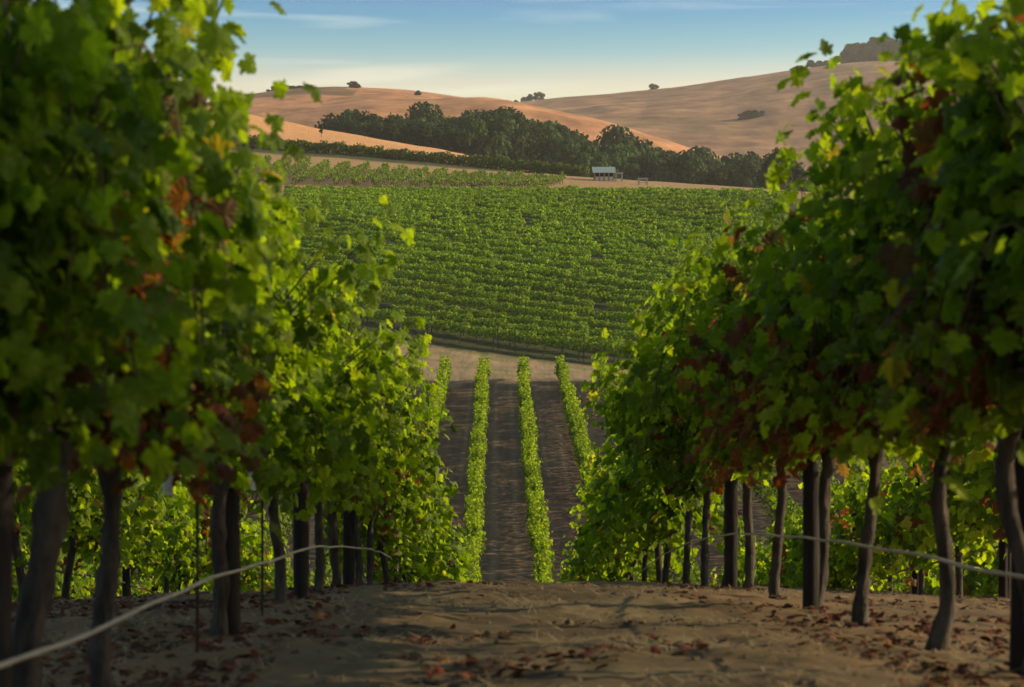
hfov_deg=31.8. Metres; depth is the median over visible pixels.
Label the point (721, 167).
tree
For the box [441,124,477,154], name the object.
tree
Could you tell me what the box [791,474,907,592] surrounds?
grape vine
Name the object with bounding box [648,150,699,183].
tree
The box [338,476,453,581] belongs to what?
grape vine
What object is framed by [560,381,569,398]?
grape vine
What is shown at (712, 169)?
tree
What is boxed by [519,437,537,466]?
grape vine
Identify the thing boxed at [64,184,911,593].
vineyard foliage
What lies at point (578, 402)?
grape vine
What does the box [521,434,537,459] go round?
grape vine
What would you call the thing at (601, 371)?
grape vine
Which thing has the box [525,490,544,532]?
grape vine
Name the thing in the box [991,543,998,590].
grape vine
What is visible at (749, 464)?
grape vine
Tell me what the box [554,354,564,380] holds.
grape vine
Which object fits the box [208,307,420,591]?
grape vine
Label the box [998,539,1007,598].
trellis post
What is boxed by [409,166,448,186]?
vine row
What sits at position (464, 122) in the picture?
tree
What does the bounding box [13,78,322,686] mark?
grape vine
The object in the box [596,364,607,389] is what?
grape vine
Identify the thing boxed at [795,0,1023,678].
grape vine
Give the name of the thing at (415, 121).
tree
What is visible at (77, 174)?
grape vine
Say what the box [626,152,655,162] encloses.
tree
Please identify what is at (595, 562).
grape vine
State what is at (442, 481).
grape vine
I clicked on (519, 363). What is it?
grape vine
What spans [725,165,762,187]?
tree
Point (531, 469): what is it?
grape vine
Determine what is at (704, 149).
tree
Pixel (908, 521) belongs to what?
grape vine
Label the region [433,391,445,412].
grape vine
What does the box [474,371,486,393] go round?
grape vine
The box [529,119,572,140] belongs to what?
tree
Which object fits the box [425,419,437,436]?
grape vine
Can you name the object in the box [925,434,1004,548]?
grape vine
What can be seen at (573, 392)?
grape vine
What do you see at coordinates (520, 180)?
vine row
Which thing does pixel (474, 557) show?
grape vine
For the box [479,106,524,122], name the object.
tree
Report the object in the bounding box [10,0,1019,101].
sky
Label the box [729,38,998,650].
grape vine
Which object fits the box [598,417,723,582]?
grape vine
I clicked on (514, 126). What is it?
tree
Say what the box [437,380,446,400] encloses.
grape vine
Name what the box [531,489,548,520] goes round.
grape vine
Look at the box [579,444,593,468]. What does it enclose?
grape vine
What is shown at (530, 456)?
grape vine
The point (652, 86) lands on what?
tree
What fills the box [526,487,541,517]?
grape vine
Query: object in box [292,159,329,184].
vine row
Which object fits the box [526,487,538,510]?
grape vine
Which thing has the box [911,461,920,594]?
trellis post
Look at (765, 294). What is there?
grape vine
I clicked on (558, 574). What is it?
grape vine
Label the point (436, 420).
grape vine
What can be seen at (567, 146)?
tree
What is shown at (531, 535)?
grape vine
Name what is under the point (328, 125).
tree
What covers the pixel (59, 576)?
grape vine
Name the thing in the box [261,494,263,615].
training rod
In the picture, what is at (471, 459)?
grape vine
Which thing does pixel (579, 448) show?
grape vine
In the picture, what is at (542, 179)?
vine row
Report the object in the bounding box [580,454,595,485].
grape vine
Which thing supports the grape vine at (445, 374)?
on the ground
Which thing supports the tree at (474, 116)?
on the ground
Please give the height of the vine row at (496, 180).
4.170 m
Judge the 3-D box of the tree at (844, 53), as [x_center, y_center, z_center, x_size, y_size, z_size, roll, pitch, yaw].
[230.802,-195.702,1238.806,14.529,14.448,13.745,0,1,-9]
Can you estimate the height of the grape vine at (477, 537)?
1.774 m
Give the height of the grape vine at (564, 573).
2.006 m
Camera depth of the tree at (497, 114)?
447.03 m
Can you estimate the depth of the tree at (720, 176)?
400.01 m
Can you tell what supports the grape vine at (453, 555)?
on the ground
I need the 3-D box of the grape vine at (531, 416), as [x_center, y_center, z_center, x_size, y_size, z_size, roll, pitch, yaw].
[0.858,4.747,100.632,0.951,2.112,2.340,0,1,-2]
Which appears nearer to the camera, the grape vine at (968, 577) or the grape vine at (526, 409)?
the grape vine at (968, 577)
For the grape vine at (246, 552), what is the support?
on the ground
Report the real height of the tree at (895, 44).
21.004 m
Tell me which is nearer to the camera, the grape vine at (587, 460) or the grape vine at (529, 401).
the grape vine at (587, 460)
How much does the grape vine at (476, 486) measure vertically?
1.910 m
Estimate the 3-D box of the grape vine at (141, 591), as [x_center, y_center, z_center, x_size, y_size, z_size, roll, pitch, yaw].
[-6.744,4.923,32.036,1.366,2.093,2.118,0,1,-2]
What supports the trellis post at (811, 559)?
on the ground
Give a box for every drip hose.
[0,545,403,668]
[25,565,155,593]
[635,532,1023,578]
[872,545,1007,583]
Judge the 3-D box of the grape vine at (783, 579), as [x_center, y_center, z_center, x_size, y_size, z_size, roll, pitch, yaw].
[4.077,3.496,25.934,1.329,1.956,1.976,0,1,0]
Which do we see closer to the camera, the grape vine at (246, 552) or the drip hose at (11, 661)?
the drip hose at (11, 661)
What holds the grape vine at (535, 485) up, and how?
on the ground
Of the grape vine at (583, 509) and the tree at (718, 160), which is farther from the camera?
the tree at (718, 160)
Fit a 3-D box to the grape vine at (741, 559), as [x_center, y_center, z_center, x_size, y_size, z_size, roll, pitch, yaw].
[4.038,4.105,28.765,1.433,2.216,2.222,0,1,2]
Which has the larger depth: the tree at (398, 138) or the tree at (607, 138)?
the tree at (607, 138)
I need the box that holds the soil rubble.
[12,579,1009,686]
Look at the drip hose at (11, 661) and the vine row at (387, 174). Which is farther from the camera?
the vine row at (387, 174)
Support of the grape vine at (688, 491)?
on the ground
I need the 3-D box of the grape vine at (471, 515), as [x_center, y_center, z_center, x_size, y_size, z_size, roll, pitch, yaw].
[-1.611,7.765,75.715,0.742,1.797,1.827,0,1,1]
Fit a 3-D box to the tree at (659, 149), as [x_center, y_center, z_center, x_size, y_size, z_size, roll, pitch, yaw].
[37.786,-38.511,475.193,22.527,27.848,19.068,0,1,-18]
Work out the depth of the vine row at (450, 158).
322.00 m
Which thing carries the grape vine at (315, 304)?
on the ground
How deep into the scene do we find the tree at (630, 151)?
436.04 m
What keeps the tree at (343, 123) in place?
on the ground
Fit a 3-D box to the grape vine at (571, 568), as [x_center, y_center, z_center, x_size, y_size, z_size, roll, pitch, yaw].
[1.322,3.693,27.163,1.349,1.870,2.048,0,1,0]
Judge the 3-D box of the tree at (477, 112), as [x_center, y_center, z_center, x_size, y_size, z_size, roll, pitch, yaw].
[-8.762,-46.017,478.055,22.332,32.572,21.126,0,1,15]
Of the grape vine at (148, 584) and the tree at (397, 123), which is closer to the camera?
the grape vine at (148, 584)
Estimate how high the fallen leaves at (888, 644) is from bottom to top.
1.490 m
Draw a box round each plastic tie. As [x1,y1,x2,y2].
[162,462,178,494]
[248,472,255,489]
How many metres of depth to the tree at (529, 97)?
1237.44 m
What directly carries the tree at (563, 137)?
on the ground
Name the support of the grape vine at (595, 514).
on the ground
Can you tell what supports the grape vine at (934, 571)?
on the ground
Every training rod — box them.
[195,415,198,651]
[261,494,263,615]
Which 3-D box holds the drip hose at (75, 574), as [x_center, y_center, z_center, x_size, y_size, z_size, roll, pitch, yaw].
[-3.999,4.472,25.490,0.057,7.048,28.804,0,1,0]
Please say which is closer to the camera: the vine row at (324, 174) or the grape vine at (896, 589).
the grape vine at (896, 589)
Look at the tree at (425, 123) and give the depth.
401.47 m
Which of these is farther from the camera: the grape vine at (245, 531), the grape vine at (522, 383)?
the grape vine at (522, 383)
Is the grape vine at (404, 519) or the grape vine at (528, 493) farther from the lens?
the grape vine at (528, 493)
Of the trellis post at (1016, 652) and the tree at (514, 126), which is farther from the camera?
the tree at (514, 126)
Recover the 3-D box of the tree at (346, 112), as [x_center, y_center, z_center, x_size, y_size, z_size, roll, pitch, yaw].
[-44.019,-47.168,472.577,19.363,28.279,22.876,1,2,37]
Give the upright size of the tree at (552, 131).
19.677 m
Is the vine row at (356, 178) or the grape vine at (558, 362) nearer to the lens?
the grape vine at (558, 362)
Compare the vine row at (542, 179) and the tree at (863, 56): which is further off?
the tree at (863, 56)
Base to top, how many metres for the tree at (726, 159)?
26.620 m
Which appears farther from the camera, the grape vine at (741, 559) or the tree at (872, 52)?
the tree at (872, 52)
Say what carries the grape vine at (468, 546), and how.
on the ground
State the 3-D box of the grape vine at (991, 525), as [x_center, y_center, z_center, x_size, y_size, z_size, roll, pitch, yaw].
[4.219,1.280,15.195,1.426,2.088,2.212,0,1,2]
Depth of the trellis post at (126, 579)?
18.41 m
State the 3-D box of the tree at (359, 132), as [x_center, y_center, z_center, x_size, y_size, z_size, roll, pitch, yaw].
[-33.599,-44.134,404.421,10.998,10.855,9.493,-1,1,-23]
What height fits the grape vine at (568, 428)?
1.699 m
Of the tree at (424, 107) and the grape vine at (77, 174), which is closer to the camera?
the grape vine at (77, 174)
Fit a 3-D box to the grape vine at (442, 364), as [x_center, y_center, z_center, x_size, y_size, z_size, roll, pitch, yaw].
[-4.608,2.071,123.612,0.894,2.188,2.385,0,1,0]
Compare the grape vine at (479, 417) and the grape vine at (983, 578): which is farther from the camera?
the grape vine at (479, 417)
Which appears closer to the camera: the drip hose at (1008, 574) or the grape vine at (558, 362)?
the drip hose at (1008, 574)
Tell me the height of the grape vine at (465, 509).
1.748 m
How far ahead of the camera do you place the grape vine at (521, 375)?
117.12 m
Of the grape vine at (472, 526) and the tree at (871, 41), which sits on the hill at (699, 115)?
the tree at (871, 41)
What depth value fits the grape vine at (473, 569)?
64.97 m
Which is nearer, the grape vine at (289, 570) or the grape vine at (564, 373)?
the grape vine at (289, 570)
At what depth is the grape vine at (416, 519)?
15.54 m
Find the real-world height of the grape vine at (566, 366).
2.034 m
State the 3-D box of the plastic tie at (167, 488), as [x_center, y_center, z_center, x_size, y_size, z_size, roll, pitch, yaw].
[-1.058,0.422,5.603,0.063,0.100,0.024,-1,1,-21]
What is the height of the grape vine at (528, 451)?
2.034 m
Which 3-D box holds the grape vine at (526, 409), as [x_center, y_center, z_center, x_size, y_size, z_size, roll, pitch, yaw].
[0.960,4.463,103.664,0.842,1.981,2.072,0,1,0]
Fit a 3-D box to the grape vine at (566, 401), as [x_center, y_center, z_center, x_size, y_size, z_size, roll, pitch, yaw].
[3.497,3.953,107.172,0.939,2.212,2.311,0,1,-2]
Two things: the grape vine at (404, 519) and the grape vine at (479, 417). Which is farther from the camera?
the grape vine at (479, 417)
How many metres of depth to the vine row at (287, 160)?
281.52 m
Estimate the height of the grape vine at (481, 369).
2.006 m
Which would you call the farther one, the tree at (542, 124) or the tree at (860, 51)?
the tree at (860, 51)
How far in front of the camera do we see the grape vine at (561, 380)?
118.72 m
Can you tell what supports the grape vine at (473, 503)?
on the ground
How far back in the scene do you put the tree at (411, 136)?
399.53 m
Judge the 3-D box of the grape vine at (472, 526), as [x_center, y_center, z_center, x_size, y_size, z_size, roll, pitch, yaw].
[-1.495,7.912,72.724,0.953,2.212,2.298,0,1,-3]
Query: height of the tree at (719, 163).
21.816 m
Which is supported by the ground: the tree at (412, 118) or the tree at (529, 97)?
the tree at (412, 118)
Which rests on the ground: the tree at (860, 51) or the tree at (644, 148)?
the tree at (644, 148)
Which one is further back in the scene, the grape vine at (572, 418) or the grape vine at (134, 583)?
the grape vine at (572, 418)
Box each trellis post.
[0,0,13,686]
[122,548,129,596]
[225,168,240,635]
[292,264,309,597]
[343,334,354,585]
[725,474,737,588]
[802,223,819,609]
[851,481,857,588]
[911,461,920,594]
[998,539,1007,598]
[1009,428,1023,672]
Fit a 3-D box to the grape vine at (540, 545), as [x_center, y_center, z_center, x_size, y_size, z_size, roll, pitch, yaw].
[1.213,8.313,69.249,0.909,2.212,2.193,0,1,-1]
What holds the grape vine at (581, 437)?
on the ground
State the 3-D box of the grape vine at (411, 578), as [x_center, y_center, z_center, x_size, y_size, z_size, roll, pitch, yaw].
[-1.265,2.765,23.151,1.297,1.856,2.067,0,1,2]
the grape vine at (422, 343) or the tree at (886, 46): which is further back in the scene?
the tree at (886, 46)
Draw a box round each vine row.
[236,134,589,176]
[239,154,272,175]
[255,155,291,181]
[278,156,311,179]
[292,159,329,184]
[313,161,350,182]
[332,159,370,185]
[350,162,390,185]
[370,164,407,185]
[390,164,429,185]
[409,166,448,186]
[429,169,467,186]
[448,169,487,186]
[468,168,507,187]
[487,169,524,185]
[506,172,544,186]
[526,171,565,186]
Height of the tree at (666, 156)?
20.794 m
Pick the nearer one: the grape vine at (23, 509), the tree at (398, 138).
the grape vine at (23, 509)
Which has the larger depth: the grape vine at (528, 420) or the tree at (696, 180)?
the tree at (696, 180)
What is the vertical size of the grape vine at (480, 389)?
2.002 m
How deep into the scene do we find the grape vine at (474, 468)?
86.14 m
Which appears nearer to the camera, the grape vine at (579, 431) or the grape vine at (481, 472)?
the grape vine at (481, 472)
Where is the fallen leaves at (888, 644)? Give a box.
[12,580,1023,686]
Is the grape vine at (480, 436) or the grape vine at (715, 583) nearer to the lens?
the grape vine at (715, 583)
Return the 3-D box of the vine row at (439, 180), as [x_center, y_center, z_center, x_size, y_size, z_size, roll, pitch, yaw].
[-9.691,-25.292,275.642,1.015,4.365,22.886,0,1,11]
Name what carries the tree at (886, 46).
on the hill at (699, 115)
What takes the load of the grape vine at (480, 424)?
on the ground
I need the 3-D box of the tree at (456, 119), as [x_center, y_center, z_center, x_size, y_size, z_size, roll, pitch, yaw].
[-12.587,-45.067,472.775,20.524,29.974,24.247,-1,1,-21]
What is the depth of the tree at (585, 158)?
402.32 m
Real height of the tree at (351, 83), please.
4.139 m
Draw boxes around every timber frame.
[614,172,622,181]
[637,178,647,184]
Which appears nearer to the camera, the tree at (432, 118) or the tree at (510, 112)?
the tree at (432, 118)
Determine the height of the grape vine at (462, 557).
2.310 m
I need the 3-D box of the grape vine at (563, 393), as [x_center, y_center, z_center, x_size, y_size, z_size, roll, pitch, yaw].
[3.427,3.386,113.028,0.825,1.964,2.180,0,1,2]
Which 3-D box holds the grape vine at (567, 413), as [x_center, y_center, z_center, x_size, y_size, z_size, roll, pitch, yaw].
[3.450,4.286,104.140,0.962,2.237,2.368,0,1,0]
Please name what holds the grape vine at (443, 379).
on the ground
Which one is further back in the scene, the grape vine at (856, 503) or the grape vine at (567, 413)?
the grape vine at (567, 413)
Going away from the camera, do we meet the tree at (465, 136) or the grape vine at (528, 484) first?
the grape vine at (528, 484)
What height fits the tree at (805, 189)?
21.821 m
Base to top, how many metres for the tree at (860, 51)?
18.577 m
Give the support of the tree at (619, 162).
on the ground
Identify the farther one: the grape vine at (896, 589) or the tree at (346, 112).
the tree at (346, 112)
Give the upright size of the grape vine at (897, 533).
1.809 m
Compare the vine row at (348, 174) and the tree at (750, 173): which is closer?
the vine row at (348, 174)
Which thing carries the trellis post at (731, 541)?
on the ground
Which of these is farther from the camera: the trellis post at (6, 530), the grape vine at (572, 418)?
the grape vine at (572, 418)
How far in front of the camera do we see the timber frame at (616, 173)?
291.51 m
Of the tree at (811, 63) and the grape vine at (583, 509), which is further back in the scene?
the tree at (811, 63)
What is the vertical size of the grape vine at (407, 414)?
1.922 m
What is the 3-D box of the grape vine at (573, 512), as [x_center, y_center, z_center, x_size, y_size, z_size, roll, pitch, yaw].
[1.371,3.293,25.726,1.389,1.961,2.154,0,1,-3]
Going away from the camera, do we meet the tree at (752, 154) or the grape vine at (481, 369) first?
the grape vine at (481, 369)
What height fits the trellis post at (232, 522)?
2.200 m
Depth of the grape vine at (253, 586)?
26.46 m
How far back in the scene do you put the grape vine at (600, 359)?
126.04 m
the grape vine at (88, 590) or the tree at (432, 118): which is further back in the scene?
the tree at (432, 118)
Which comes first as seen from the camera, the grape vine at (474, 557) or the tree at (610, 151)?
the grape vine at (474, 557)
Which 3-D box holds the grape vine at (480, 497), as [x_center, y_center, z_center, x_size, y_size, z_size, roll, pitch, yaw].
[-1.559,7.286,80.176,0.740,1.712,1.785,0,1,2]
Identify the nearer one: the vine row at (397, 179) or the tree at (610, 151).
the vine row at (397, 179)
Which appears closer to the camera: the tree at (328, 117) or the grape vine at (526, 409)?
the grape vine at (526, 409)
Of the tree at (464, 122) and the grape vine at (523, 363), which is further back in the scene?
the tree at (464, 122)
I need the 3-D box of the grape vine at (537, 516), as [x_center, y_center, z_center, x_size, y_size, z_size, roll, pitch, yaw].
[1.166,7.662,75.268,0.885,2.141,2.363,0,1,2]
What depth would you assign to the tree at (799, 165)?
474.32 m
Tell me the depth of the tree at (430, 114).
460.14 m
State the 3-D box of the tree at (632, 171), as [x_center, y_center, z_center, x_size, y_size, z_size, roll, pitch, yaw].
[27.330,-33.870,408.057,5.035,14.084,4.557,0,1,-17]
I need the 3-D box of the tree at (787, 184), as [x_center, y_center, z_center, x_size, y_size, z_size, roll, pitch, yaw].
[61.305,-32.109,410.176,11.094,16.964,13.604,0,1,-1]
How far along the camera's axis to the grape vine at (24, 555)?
23.11 m
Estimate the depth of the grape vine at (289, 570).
29.73 m
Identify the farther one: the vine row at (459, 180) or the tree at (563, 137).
the tree at (563, 137)
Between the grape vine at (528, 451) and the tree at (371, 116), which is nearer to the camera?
the grape vine at (528, 451)
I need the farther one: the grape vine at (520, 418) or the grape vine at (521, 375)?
the grape vine at (521, 375)
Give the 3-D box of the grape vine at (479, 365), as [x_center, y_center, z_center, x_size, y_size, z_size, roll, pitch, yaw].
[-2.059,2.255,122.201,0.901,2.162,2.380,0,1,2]
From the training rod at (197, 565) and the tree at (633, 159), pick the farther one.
the tree at (633, 159)
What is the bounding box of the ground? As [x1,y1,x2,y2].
[12,105,1023,686]
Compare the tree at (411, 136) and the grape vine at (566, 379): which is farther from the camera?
the tree at (411, 136)
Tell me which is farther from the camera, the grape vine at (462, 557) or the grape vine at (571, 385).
the grape vine at (571, 385)
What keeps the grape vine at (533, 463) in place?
on the ground
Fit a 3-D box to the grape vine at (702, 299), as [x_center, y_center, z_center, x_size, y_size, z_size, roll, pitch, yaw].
[1.467,0.426,10.153,1.712,2.190,1.850,0,1,0]
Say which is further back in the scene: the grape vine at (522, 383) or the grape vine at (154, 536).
the grape vine at (522, 383)
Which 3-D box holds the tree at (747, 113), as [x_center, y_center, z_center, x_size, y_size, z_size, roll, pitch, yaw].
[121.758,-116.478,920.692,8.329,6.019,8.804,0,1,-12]
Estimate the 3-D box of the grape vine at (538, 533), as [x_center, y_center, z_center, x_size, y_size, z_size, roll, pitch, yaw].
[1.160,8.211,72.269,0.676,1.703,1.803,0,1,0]
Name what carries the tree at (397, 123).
on the ground
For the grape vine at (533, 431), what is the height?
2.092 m
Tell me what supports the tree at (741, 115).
on the hill at (699, 115)
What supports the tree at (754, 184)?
on the ground
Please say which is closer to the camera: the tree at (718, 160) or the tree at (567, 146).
the tree at (567, 146)
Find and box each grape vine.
[0,0,286,686]
[12,533,28,601]
[12,538,72,600]
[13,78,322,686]
[13,460,121,600]
[19,466,155,598]
[24,456,177,576]
[55,540,86,599]
[57,553,121,597]
[63,481,204,595]
[89,569,151,595]
[90,566,137,594]
[118,476,211,592]
[120,475,242,592]
[121,182,414,637]
[128,261,425,604]
[132,573,162,594]
[151,496,270,593]
[170,509,274,592]
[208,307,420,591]
[240,313,431,585]
[247,531,274,591]
[248,536,292,587]
[266,538,292,586]
[290,361,446,584]
[290,376,456,584]
[323,398,458,583]
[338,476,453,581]
[361,474,455,581]
[363,460,453,582]
[363,467,470,583]
[373,522,460,584]
[379,512,466,582]
[391,537,472,582]
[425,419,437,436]
[429,386,443,412]
[430,409,439,437]
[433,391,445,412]
[435,372,448,398]
[436,368,448,385]
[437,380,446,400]
[438,359,451,381]
[458,561,466,581]
[459,542,479,564]
[463,494,477,523]
[463,510,486,553]
[463,535,479,571]
[463,562,478,581]
[465,492,484,529]
[465,530,481,562]
[466,441,485,475]
[466,460,482,482]
[466,468,484,499]
[466,545,481,580]
[467,426,485,459]
[467,459,486,490]
[468,453,483,473]
[468,478,484,504]
[468,508,480,524]
[470,488,484,510]
[471,439,485,458]
[473,385,485,402]
[473,400,486,421]
[473,408,487,434]
[473,420,483,432]
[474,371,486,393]
[475,380,489,400]
[475,388,489,412]
[476,361,487,374]
[478,356,490,377]
[478,366,488,385]
[516,356,528,372]
[516,371,529,391]
[516,375,529,397]
[517,356,530,380]
[517,385,530,405]
[517,406,533,432]
[519,387,531,408]
[519,410,535,436]
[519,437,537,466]
[520,423,536,446]
[521,420,534,437]
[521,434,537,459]
[521,443,537,471]
[522,400,531,411]
[522,403,535,424]
[522,412,538,442]
[522,448,536,478]
[522,456,537,482]
[523,472,536,498]
[524,457,542,488]
[525,476,542,500]
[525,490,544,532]
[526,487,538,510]
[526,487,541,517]
[527,518,543,549]
[529,500,549,538]
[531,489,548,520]
[532,529,555,574]
[532,548,553,581]
[532,567,550,582]
[533,526,547,547]
[533,533,550,568]
[538,564,551,579]
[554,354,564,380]
[556,559,569,582]
[557,360,569,378]
[559,374,567,391]
[559,376,569,394]
[560,368,570,380]
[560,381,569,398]
[560,382,569,401]
[561,535,578,582]
[561,561,569,581]
[562,383,576,403]
[562,386,575,409]
[563,391,574,414]
[563,399,579,426]
[566,506,653,581]
[567,396,581,412]
[567,416,579,437]
[567,525,641,581]
[569,408,583,438]
[569,460,680,582]
[571,414,587,437]
[571,419,586,446]
[572,486,655,581]
[573,432,589,461]
[573,442,683,580]
[574,437,589,465]
[578,326,821,586]
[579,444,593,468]
[580,451,596,478]
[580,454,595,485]
[582,350,768,583]
[584,441,698,581]
[588,435,742,582]
[594,296,766,585]
[596,352,604,369]
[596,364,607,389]
[598,365,606,380]
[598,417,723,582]
[624,224,821,598]
[629,258,793,588]
[675,198,866,608]
[682,180,996,626]
[708,567,737,585]
[717,527,796,586]
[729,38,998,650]
[743,535,771,585]
[754,503,849,590]
[755,520,795,586]
[783,482,900,590]
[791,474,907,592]
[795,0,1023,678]
[828,461,954,592]
[851,0,1023,501]
[858,452,991,593]
[874,567,932,591]
[884,449,998,597]
[887,561,937,595]
[916,438,1010,598]
[924,548,995,597]
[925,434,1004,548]
[925,560,967,596]
[969,531,998,598]
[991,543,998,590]
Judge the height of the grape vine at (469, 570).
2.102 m
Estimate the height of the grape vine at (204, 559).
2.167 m
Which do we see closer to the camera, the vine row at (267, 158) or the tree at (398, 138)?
the vine row at (267, 158)
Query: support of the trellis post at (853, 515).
on the ground
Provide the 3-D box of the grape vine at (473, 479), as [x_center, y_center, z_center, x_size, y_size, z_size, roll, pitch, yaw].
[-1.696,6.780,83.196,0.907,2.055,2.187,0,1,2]
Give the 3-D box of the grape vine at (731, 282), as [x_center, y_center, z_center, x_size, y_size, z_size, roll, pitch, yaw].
[1.435,0.326,9.053,1.326,2.168,1.909,0,1,0]
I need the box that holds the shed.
[592,167,615,181]
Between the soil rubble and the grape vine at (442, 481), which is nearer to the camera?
the soil rubble
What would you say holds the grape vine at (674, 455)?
on the ground
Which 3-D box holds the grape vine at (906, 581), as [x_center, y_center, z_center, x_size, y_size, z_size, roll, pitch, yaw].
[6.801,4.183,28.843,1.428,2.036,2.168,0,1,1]
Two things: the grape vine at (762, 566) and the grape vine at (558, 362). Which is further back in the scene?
the grape vine at (558, 362)
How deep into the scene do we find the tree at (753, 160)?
437.21 m
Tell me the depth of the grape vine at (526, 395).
109.23 m
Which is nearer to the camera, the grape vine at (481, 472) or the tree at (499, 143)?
the grape vine at (481, 472)
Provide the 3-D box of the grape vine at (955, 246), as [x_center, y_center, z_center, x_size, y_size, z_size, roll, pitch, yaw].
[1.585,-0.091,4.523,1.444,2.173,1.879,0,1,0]
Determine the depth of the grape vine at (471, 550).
67.79 m
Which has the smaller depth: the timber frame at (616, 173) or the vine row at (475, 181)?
the vine row at (475, 181)
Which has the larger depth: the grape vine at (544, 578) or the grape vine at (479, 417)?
the grape vine at (479, 417)
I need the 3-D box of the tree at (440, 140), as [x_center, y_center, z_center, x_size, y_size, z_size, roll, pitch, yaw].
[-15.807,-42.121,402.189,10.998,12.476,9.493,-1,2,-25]
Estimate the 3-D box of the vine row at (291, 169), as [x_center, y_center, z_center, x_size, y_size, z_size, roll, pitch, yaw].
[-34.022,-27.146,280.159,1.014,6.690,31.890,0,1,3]
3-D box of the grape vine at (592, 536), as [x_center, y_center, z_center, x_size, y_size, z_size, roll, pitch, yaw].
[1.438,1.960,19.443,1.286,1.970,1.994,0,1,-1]
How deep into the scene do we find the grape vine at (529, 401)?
104.81 m
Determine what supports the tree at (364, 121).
on the ground
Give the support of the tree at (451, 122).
on the ground
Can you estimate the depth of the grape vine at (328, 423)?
8.74 m
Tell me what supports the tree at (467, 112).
on the ground
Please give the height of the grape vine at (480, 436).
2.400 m
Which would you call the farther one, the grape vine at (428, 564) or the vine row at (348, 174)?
the vine row at (348, 174)
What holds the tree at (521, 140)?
on the ground
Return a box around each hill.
[207,87,853,194]
[518,59,995,183]
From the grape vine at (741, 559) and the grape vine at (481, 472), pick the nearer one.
the grape vine at (741, 559)
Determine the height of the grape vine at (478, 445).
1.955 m
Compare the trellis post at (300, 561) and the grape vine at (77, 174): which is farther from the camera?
the trellis post at (300, 561)
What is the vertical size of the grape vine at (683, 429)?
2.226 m
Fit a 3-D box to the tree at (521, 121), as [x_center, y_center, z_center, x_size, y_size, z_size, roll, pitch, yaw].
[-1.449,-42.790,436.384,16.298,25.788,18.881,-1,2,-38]
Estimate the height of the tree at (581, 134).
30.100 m
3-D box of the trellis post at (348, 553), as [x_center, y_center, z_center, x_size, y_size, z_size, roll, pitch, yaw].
[-1.220,1.030,13.470,0.091,2.200,0.089,-1,2,-24]
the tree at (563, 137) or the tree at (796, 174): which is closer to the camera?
the tree at (796, 174)
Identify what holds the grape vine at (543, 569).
on the ground
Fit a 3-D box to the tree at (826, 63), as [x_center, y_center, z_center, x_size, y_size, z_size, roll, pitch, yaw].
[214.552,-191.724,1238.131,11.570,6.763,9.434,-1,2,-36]
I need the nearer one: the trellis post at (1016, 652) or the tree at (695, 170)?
the trellis post at (1016, 652)
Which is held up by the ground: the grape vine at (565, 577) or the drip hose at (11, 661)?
the grape vine at (565, 577)
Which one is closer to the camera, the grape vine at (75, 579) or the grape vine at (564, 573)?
the grape vine at (75, 579)
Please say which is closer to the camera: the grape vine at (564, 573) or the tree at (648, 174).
the grape vine at (564, 573)
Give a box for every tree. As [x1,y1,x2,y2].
[313,109,359,127]
[314,113,339,128]
[324,115,364,129]
[330,115,364,133]
[338,123,374,136]
[347,81,357,87]
[350,109,380,123]
[357,116,384,124]
[367,122,399,140]
[380,101,445,123]
[381,115,404,131]
[390,123,418,145]
[396,117,427,127]
[399,124,432,145]
[403,115,439,126]
[409,114,444,125]
[416,120,437,145]
[419,113,441,123]
[421,126,463,149]
[437,119,457,129]
[441,113,471,125]
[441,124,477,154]
[456,117,480,141]
[458,109,481,117]
[462,109,492,118]
[462,114,518,129]
[466,116,513,159]
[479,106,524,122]
[484,110,527,128]
[485,119,533,169]
[486,115,556,132]
[490,107,540,123]
[503,125,539,166]
[506,114,530,128]
[525,94,535,100]
[526,126,559,159]
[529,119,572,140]
[533,92,544,99]
[543,120,560,127]
[543,125,565,138]
[544,137,595,176]
[565,141,611,177]
[571,129,588,138]
[573,124,635,151]
[602,144,626,165]
[609,154,628,179]
[618,145,640,158]
[623,163,642,180]
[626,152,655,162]
[630,136,659,156]
[634,154,676,180]
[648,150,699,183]
[649,84,658,89]
[649,146,665,153]
[657,150,677,160]
[675,159,705,184]
[678,155,710,184]
[688,145,717,159]
[696,150,721,168]
[702,159,734,171]
[704,167,732,186]
[709,164,744,186]
[711,158,724,165]
[720,152,745,163]
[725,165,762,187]
[727,151,763,166]
[727,157,759,169]
[737,113,745,119]
[742,110,757,118]
[751,109,765,116]
[752,168,762,187]
[755,147,804,189]
[784,180,800,190]
[796,162,810,191]
[796,168,809,191]
[807,60,822,66]
[817,60,828,65]
[839,48,858,62]
[844,42,869,61]
[850,45,871,61]
[856,42,883,61]
[867,37,879,60]
[874,37,897,60]
[876,40,901,60]
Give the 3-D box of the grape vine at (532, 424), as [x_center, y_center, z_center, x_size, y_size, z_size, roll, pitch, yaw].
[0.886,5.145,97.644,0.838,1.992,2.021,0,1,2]
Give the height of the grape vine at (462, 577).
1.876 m
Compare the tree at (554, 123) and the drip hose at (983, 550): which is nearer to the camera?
the drip hose at (983, 550)

